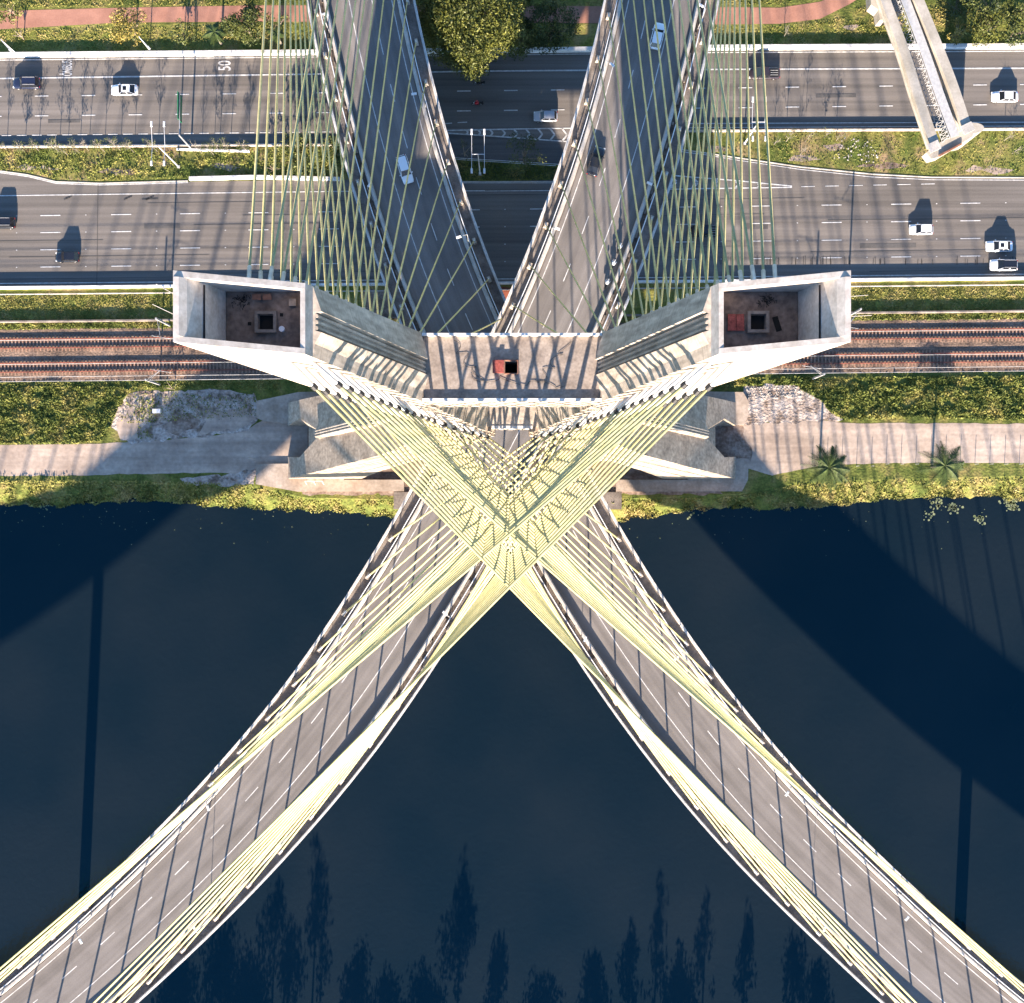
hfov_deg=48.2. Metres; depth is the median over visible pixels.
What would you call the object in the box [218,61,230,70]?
road lettering
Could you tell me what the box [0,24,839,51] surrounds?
verge
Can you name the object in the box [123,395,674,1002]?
stay cable
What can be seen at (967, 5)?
bush
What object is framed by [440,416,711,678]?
stay cable
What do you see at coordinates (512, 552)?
stay cable
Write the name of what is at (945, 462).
palm tree
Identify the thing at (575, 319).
stay cable
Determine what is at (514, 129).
road markings
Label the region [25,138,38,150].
young tree
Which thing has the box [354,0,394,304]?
stay cable
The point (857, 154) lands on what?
white flowering plants
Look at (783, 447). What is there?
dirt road
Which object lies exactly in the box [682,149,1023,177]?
kerb
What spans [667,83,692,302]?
stay cable
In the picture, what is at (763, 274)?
stay cable
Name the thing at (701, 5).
deck lamp
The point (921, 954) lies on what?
bridge deck
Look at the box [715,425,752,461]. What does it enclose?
bare earth
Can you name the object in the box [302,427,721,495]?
bare earth
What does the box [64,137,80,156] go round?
young tree
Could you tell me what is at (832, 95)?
road patch
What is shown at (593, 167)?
car
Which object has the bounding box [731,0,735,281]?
stay cable
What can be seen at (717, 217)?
stay cable
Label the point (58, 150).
young tree
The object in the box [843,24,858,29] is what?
bare earth
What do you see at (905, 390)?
meadow grass
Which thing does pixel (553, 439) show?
stay cable
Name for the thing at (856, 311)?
catenary mast
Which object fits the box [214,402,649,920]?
stay cable
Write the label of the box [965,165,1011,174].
bare earth
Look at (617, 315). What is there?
stay cable
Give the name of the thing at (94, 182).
kerb
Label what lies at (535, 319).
stay cable
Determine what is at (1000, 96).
car
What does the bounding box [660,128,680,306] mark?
stay cable
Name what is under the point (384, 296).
stay cable
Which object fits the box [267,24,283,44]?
palm tree
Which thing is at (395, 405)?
stay cable
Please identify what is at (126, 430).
bare earth
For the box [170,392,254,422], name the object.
rubble
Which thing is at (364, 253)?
stay cable
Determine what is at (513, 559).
stay cable
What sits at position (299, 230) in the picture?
stay cable
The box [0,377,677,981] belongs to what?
stay cable
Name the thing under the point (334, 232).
stay cable
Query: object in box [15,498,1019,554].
floating weed
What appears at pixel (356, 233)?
stay cable
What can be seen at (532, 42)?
tree
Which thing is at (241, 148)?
young tree
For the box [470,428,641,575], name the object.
stay cable
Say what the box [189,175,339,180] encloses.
concrete barrier
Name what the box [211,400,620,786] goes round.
stay cable
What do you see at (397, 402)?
stay cable
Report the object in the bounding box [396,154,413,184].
car
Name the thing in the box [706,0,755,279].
stay cable
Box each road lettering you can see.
[60,60,71,75]
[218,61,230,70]
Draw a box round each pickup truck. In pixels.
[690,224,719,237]
[749,66,779,79]
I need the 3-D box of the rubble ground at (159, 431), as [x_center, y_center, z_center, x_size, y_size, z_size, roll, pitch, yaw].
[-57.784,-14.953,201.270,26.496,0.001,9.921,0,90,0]
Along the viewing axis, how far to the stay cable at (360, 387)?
91.24 m
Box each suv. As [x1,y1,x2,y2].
[0,217,15,229]
[13,75,40,89]
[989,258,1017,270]
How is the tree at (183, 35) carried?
on the verge at (585, 37)
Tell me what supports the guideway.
on the ground at (760, 482)
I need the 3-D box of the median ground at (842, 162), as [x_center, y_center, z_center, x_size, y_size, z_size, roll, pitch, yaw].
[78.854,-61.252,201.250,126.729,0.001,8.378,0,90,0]
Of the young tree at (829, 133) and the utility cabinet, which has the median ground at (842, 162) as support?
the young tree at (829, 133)
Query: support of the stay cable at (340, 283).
attached to the bridge tower
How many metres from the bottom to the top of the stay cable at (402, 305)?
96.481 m
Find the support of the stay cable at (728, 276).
attached to the bridge tower
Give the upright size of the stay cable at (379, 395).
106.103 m
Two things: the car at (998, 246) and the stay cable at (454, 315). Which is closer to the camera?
the stay cable at (454, 315)
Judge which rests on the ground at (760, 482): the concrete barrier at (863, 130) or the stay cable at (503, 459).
the concrete barrier at (863, 130)
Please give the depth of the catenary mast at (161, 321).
194.77 m
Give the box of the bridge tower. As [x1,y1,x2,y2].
[152,270,871,478]
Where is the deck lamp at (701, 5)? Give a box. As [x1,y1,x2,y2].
[698,3,705,28]
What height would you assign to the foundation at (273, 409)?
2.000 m
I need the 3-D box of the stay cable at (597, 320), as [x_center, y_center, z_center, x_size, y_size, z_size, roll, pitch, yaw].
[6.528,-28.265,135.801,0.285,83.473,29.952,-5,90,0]
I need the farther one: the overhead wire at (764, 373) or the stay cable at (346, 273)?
the overhead wire at (764, 373)
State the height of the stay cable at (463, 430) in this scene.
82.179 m
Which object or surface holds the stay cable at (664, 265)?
attached to the bridge tower
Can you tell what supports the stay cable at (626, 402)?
attached to the bridge tower
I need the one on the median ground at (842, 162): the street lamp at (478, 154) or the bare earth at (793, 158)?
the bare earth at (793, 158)
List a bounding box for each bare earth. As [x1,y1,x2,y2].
[18,164,56,169]
[98,168,138,174]
[116,408,140,439]
[162,413,200,435]
[198,408,254,434]
[211,163,239,171]
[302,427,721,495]
[360,289,396,319]
[501,287,510,298]
[705,146,729,151]
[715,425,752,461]
[788,155,818,161]
[823,143,843,150]
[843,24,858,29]
[856,162,908,168]
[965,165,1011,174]
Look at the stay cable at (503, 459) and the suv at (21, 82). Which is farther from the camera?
the suv at (21, 82)
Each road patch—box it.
[48,119,79,122]
[144,223,179,227]
[277,116,323,119]
[746,224,767,228]
[816,94,855,97]
[860,243,915,247]
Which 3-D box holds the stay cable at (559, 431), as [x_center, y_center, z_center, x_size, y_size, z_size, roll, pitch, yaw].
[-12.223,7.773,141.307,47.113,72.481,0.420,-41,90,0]
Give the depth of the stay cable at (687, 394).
90.39 m
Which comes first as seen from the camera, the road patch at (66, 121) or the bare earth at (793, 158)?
the bare earth at (793, 158)
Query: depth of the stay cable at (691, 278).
107.53 m
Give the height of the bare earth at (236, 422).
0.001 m
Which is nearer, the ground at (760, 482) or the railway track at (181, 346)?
the railway track at (181, 346)
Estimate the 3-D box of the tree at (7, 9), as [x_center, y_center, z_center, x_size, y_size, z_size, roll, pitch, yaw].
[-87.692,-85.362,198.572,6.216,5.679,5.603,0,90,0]
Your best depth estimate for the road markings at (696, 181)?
201.24 m
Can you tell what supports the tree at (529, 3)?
on the ground at (760, 482)
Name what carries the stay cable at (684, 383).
attached to the bridge tower
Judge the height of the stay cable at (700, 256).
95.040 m
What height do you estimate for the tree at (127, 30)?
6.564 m
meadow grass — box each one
[0,385,131,444]
[713,375,1023,420]
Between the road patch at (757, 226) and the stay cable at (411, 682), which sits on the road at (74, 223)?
the road patch at (757, 226)
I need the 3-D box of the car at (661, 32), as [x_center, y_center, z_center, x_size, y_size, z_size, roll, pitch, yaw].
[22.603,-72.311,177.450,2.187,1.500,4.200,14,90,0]
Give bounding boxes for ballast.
[0,319,1023,381]
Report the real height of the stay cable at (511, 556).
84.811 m
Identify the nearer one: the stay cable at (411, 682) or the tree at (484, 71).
the stay cable at (411, 682)
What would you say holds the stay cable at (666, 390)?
attached to the bridge tower
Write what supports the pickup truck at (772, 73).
on the road at (206, 103)
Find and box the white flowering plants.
[834,138,877,162]
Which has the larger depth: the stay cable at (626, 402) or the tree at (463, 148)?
the tree at (463, 148)
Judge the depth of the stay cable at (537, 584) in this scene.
142.64 m
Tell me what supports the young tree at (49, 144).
on the median ground at (71, 175)
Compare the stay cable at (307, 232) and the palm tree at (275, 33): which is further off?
the palm tree at (275, 33)
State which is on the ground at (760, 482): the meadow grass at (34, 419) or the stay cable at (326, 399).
the meadow grass at (34, 419)
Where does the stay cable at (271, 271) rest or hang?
attached to the bridge tower
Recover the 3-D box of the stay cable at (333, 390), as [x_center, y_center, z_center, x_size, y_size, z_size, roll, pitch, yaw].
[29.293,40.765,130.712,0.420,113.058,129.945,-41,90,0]
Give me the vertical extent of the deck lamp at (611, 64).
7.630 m
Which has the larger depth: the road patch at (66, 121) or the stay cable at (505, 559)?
the road patch at (66, 121)
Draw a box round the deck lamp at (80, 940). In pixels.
[76,915,91,943]
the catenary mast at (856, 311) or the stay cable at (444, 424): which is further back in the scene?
the catenary mast at (856, 311)
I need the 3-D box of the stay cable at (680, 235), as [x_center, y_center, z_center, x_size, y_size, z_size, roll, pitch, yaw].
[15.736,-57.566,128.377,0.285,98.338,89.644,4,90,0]
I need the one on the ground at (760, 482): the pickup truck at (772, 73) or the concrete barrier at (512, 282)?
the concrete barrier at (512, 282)
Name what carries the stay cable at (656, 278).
attached to the bridge tower
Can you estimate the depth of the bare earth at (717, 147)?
201.24 m
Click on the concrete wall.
(281, 52)
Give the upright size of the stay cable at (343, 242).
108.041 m
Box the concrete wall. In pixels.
[0,43,1023,57]
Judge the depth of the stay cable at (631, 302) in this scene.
115.53 m
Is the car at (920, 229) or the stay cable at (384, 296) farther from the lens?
the car at (920, 229)
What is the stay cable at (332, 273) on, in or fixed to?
attached to the bridge tower
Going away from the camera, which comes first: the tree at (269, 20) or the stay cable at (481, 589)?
the stay cable at (481, 589)
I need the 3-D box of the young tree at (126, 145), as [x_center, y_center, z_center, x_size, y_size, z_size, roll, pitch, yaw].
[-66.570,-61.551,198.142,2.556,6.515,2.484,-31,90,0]
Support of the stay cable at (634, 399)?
attached to the bridge tower
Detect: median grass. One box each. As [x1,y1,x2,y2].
[456,160,557,179]
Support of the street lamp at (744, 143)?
on the median ground at (842, 162)
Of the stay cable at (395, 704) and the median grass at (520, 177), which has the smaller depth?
the stay cable at (395, 704)
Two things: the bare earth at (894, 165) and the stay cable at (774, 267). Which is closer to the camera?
the stay cable at (774, 267)
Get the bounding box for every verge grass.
[0,312,1023,389]
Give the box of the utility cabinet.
[152,409,161,412]
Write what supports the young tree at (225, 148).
on the median ground at (71, 175)
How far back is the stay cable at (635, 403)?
93.06 m
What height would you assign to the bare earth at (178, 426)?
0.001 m
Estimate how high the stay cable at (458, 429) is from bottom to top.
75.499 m
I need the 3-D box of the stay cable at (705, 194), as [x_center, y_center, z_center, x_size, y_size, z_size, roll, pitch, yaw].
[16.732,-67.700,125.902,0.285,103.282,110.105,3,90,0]
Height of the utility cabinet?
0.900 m
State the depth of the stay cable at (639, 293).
113.59 m
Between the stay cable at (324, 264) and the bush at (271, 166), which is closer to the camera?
the stay cable at (324, 264)
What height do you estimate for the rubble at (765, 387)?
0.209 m
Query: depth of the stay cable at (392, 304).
116.91 m
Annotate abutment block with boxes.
[394,492,407,508]
[603,492,621,508]
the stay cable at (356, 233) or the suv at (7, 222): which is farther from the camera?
the suv at (7, 222)
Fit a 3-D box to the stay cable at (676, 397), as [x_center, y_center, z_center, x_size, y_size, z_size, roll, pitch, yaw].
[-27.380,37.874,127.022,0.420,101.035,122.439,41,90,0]
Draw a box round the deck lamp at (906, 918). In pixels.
[900,893,914,920]
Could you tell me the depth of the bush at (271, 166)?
199.06 m
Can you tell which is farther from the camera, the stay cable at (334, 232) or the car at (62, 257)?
the car at (62, 257)
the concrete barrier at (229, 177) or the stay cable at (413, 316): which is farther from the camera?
the concrete barrier at (229, 177)
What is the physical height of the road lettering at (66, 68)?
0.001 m
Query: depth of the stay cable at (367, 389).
93.07 m
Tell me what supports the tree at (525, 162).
on the ground at (760, 482)
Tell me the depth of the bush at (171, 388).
199.28 m
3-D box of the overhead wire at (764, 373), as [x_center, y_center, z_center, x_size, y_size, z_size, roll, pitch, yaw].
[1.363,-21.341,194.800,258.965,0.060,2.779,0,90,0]
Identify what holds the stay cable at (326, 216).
attached to the bridge tower
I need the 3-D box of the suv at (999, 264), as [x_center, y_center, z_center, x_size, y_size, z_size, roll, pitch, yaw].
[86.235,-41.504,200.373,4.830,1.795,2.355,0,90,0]
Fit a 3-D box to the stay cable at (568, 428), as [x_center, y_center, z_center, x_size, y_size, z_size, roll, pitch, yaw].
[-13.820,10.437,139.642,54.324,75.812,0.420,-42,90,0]
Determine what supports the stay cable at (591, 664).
attached to the bridge tower
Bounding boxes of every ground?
[0,0,1023,519]
[0,147,348,182]
[109,388,257,444]
[180,469,255,486]
[683,131,1023,176]
[743,384,842,425]
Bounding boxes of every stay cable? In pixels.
[0,361,714,968]
[0,366,701,973]
[0,372,688,977]
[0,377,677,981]
[17,381,666,968]
[51,385,656,939]
[84,389,646,910]
[93,361,737,1002]
[101,366,723,1002]
[109,372,710,1002]
[116,377,698,1002]
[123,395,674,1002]
[147,396,667,983]
[181,400,657,952]
[209,404,612,785]
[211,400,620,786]
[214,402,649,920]
[232,397,628,768]
[238,407,605,753]
[247,0,266,277]
[247,405,640,887]
[252,393,637,751]
[258,0,273,278]
[266,412,594,719]
[268,0,318,279]
[270,0,280,279]
[279,409,631,853]
[280,0,285,280]
[281,0,328,280]
[286,361,916,1002]
[290,0,292,281]
[293,0,338,281]
[293,416,583,685]
[294,0,301,282]
[298,0,310,284]
[300,366,910,1002]
[302,0,318,286]
[304,0,347,283]
[306,0,326,290]
[309,361,1023,986]
[310,0,334,295]
[310,414,620,819]
[313,372,903,1002]
[315,0,355,288]
[316,17,342,298]
[318,420,572,650]
[322,366,1023,989]
[324,53,349,301]
[325,0,364,292]
[325,377,896,1002]
[334,96,357,304]
[335,0,373,296]
[335,372,1023,993]
[340,417,612,783]
[343,386,882,994]
[343,424,562,614]
[345,0,383,300]
[345,138,363,306]
[346,377,1002,976]
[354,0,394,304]
[356,392,850,964]
[357,181,371,310]
[357,381,970,949]
[363,0,407,307]
[365,395,819,935]
[366,428,553,577]
[367,385,938,921]
[369,424,600,746]
[370,222,378,313]
[372,39,416,311]
[375,399,788,905]
[377,389,907,892]
[380,80,426,315]
[383,406,757,873]
[384,264,390,319]
[385,393,798,786]
[388,120,436,318]
[390,431,544,539]
[391,406,726,841]
[395,397,806,793]
[396,160,448,321]
[398,423,593,707]
[399,411,697,808]
[403,400,818,803]
[407,414,669,774]
[408,200,460,327]
[411,404,790,774]
[418,407,763,743]
[419,239,474,332]
[420,420,642,739]
[424,420,586,666]
[429,412,737,711]
[436,420,566,626]
[437,278,489,332]
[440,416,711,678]
[447,424,547,595]
[448,424,575,629]
[449,450,615,703]
[451,420,687,644]
[457,428,487,483]
[461,424,663,610]
[466,431,516,545]
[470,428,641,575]
[472,318,501,332]
[474,428,565,586]
[479,431,619,539]
[512,304,557,332]
[520,431,556,503]
[529,264,587,332]
[545,223,604,332]
[560,182,615,327]
[574,141,627,321]
[586,99,635,318]
[597,56,643,315]
[608,13,652,311]
[616,304,619,326]
[621,0,661,308]
[632,260,636,319]
[633,0,670,304]
[643,0,679,300]
[645,217,652,313]
[652,0,688,296]
[652,173,667,310]
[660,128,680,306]
[661,0,698,292]
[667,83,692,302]
[669,0,708,288]
[674,41,702,301]
[678,0,719,283]
[681,0,712,298]
[687,0,730,281]
[689,0,716,295]
[696,0,743,280]
[697,0,720,288]
[705,0,723,284]
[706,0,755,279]
[713,0,726,284]
[722,0,730,282]
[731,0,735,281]
[739,0,743,279]
[744,0,753,279]
[751,0,765,278]
[758,0,776,277]
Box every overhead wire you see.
[0,330,968,340]
[0,354,968,364]
[2,371,987,381]
[59,366,1023,376]
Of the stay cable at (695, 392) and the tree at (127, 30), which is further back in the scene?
the tree at (127, 30)
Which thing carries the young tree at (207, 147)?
on the median ground at (71, 175)
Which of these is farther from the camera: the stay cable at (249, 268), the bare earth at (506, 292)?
the bare earth at (506, 292)
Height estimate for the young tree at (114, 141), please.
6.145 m
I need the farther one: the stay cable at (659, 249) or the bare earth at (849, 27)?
the bare earth at (849, 27)
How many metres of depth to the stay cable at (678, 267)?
117.17 m
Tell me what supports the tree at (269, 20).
on the verge at (585, 37)
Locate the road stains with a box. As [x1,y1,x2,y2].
[64,196,1015,264]
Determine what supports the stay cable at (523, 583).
attached to the bridge tower
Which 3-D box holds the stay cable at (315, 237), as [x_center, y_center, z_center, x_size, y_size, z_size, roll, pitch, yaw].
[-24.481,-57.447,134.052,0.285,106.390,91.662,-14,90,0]
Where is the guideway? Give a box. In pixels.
[866,0,983,162]
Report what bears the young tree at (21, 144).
on the median ground at (71, 175)
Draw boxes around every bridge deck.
[0,0,718,1002]
[307,0,1023,1002]
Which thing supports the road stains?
on the road at (74, 223)
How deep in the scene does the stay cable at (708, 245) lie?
100.98 m
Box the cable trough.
[0,310,1023,322]
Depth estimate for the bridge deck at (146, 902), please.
178.20 m
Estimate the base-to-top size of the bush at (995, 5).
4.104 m
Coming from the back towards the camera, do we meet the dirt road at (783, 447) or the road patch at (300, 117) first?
the dirt road at (783, 447)
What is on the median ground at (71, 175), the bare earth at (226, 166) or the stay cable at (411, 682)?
the bare earth at (226, 166)
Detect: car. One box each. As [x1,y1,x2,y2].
[56,250,79,262]
[111,83,137,95]
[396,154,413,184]
[534,109,557,122]
[586,145,605,176]
[650,22,664,49]
[909,223,932,234]
[985,239,1012,251]
[990,90,1017,102]
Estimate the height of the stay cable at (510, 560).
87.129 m
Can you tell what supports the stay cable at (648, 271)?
attached to the bridge tower
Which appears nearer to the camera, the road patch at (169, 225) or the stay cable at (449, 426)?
the stay cable at (449, 426)
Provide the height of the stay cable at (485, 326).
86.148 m
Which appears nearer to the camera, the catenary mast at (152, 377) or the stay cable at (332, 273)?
the stay cable at (332, 273)
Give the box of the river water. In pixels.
[0,492,1023,1002]
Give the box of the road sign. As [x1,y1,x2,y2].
[177,91,191,147]
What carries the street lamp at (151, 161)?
on the median ground at (71, 175)
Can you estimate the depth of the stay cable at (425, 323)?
121.95 m
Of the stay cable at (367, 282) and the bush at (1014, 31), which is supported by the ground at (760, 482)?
the bush at (1014, 31)
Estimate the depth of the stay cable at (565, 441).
150.87 m
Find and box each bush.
[162,379,180,396]
[262,158,284,175]
[933,0,978,26]
[946,16,975,44]
[968,6,1008,48]
[970,0,1012,25]
[996,13,1023,47]
[1001,0,1023,25]
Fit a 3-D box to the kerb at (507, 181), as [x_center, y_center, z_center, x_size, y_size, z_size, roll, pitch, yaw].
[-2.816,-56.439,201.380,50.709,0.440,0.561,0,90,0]
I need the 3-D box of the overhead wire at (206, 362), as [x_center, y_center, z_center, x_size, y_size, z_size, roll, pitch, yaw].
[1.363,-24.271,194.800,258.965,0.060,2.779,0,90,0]
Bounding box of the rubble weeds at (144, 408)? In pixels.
[119,393,255,439]
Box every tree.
[0,0,23,24]
[12,139,25,151]
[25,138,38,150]
[43,136,56,150]
[49,137,67,156]
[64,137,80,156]
[89,138,105,151]
[103,136,120,150]
[106,3,146,46]
[119,137,134,152]
[142,137,157,153]
[167,17,195,45]
[201,141,215,154]
[202,21,226,45]
[207,137,220,150]
[217,138,229,152]
[219,0,266,47]
[235,139,248,152]
[259,11,289,29]
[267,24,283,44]
[277,132,319,175]
[318,134,342,163]
[416,0,530,81]
[454,46,496,82]
[457,138,473,159]
[500,0,533,26]
[506,131,546,174]
[509,17,538,60]
[525,0,580,54]
[800,444,849,492]
[824,127,834,139]
[916,442,964,487]
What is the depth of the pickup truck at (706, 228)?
200.23 m
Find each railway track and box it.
[0,325,1023,350]
[0,349,1023,374]
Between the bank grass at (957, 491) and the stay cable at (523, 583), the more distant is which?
the bank grass at (957, 491)
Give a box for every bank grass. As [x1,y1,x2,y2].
[0,478,1023,522]
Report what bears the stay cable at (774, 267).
attached to the bridge tower
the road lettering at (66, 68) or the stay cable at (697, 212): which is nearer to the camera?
the stay cable at (697, 212)
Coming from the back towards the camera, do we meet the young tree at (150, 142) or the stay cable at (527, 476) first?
the young tree at (150, 142)
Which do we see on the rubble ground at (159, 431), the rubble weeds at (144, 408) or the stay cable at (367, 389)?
the rubble weeds at (144, 408)
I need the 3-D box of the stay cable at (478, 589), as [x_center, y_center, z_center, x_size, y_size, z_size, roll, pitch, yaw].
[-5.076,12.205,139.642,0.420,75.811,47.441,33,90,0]
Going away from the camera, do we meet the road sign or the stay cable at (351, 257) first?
the stay cable at (351, 257)
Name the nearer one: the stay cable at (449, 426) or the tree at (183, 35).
the stay cable at (449, 426)
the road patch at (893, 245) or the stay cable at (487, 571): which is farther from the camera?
the road patch at (893, 245)
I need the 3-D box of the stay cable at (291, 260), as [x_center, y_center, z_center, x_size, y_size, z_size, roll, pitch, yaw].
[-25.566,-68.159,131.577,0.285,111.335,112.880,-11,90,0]
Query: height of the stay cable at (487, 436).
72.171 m
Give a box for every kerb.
[0,170,187,183]
[0,284,1023,294]
[462,181,552,181]
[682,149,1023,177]
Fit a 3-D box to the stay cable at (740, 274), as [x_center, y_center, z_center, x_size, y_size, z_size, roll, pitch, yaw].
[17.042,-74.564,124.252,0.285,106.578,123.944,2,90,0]
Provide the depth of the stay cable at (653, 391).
92.60 m
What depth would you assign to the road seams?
201.24 m
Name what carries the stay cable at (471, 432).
attached to the bridge tower
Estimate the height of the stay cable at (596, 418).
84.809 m
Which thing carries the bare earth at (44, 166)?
on the median ground at (71, 175)
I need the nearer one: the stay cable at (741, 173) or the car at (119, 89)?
the stay cable at (741, 173)
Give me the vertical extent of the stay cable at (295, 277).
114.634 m
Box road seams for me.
[0,188,1023,285]
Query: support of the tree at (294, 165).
on the median ground at (71, 175)
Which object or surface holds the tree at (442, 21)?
on the verge at (585, 37)
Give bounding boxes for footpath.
[0,0,854,28]
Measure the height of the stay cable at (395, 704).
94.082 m
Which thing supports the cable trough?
on the ground at (760, 482)
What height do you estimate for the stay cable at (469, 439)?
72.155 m
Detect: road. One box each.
[0,49,1023,144]
[0,150,1023,285]
[0,421,307,475]
[448,134,566,163]
[720,420,1023,474]
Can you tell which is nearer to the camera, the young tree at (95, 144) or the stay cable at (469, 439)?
the stay cable at (469, 439)
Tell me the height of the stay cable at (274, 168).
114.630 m
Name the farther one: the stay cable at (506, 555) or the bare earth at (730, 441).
the bare earth at (730, 441)
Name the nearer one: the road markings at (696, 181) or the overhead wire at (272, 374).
the overhead wire at (272, 374)
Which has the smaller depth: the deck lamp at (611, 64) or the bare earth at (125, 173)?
the deck lamp at (611, 64)
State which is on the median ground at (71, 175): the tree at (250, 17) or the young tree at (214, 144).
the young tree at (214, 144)
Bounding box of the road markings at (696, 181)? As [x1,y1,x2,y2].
[0,151,1023,283]
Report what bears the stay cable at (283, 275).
attached to the bridge tower
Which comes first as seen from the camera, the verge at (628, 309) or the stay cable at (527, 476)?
the stay cable at (527, 476)
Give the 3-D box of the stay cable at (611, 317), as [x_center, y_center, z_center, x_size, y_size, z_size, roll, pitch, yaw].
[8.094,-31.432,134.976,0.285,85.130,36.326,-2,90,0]
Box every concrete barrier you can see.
[0,277,1023,288]
[1,144,338,147]
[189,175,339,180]
[688,128,1023,132]
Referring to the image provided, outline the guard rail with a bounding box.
[176,148,249,152]
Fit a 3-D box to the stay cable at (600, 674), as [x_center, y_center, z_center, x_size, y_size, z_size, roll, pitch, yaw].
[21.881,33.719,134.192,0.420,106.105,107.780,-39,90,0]
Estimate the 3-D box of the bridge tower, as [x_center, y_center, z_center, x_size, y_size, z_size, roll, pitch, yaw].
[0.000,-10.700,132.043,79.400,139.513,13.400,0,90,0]
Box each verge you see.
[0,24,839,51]
[0,280,1023,320]
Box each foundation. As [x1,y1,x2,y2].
[256,391,403,491]
[616,391,748,491]
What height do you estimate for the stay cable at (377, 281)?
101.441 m
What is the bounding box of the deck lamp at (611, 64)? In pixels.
[603,60,614,75]
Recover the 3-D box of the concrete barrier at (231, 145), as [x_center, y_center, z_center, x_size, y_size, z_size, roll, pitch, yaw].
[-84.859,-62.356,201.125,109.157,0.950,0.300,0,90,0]
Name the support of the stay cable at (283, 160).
attached to the bridge tower
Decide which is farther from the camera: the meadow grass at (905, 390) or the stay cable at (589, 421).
the meadow grass at (905, 390)
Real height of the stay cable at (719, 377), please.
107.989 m
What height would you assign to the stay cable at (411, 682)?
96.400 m
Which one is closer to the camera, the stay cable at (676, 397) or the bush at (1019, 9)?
the stay cable at (676, 397)
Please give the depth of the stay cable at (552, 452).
118.81 m
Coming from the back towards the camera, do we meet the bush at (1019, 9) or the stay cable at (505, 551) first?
the bush at (1019, 9)
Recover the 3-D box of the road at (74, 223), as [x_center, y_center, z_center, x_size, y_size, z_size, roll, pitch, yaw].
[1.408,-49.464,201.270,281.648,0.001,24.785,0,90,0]
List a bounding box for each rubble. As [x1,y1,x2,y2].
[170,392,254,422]
[746,385,809,399]
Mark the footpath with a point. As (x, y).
(587, 14)
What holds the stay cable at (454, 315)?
attached to the bridge tower
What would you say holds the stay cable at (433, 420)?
attached to the bridge tower
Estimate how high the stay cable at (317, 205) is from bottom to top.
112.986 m
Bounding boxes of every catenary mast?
[145,369,170,384]
[155,318,170,338]
[802,365,824,378]
[851,308,861,328]
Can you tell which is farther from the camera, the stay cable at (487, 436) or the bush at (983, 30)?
the bush at (983, 30)
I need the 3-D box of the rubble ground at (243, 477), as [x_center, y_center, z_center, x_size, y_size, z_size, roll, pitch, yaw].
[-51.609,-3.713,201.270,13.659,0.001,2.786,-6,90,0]
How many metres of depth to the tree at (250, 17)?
196.13 m
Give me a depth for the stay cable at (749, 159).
84.61 m
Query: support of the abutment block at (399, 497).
on the ground at (760, 482)
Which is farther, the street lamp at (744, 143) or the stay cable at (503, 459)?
the street lamp at (744, 143)
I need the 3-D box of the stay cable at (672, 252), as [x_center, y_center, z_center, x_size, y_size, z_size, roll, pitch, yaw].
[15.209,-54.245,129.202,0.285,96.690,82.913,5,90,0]
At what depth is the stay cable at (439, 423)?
145.12 m
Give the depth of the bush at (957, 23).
198.76 m
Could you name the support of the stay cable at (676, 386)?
attached to the bridge tower
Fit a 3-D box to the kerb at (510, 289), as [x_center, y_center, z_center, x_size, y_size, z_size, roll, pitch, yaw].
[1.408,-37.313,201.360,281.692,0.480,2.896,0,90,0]
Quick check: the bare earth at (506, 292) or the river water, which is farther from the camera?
the river water
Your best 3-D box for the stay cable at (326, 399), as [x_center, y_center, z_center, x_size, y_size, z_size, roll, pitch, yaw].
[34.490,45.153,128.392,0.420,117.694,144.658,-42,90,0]
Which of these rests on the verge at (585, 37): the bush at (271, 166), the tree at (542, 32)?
the tree at (542, 32)
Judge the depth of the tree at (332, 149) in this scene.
197.68 m
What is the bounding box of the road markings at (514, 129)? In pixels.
[0,51,1023,165]
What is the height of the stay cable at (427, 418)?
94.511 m
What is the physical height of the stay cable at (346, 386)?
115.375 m
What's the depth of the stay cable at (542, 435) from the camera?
144.53 m
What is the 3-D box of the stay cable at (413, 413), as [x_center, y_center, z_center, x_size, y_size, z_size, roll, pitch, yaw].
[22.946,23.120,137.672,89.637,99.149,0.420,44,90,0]
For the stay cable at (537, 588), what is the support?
attached to the bridge tower
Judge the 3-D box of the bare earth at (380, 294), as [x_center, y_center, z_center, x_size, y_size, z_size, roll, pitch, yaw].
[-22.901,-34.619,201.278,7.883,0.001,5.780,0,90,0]
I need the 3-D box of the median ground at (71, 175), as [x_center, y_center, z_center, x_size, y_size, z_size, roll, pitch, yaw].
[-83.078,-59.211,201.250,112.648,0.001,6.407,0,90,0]
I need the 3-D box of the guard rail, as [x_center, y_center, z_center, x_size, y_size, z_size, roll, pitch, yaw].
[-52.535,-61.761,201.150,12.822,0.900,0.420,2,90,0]
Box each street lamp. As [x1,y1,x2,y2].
[150,121,179,167]
[471,129,484,175]
[743,97,766,144]
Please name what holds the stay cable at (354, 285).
attached to the bridge tower
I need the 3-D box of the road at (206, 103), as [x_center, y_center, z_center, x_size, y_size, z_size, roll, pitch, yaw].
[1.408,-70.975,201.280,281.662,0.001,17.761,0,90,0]
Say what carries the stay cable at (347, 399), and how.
attached to the bridge tower

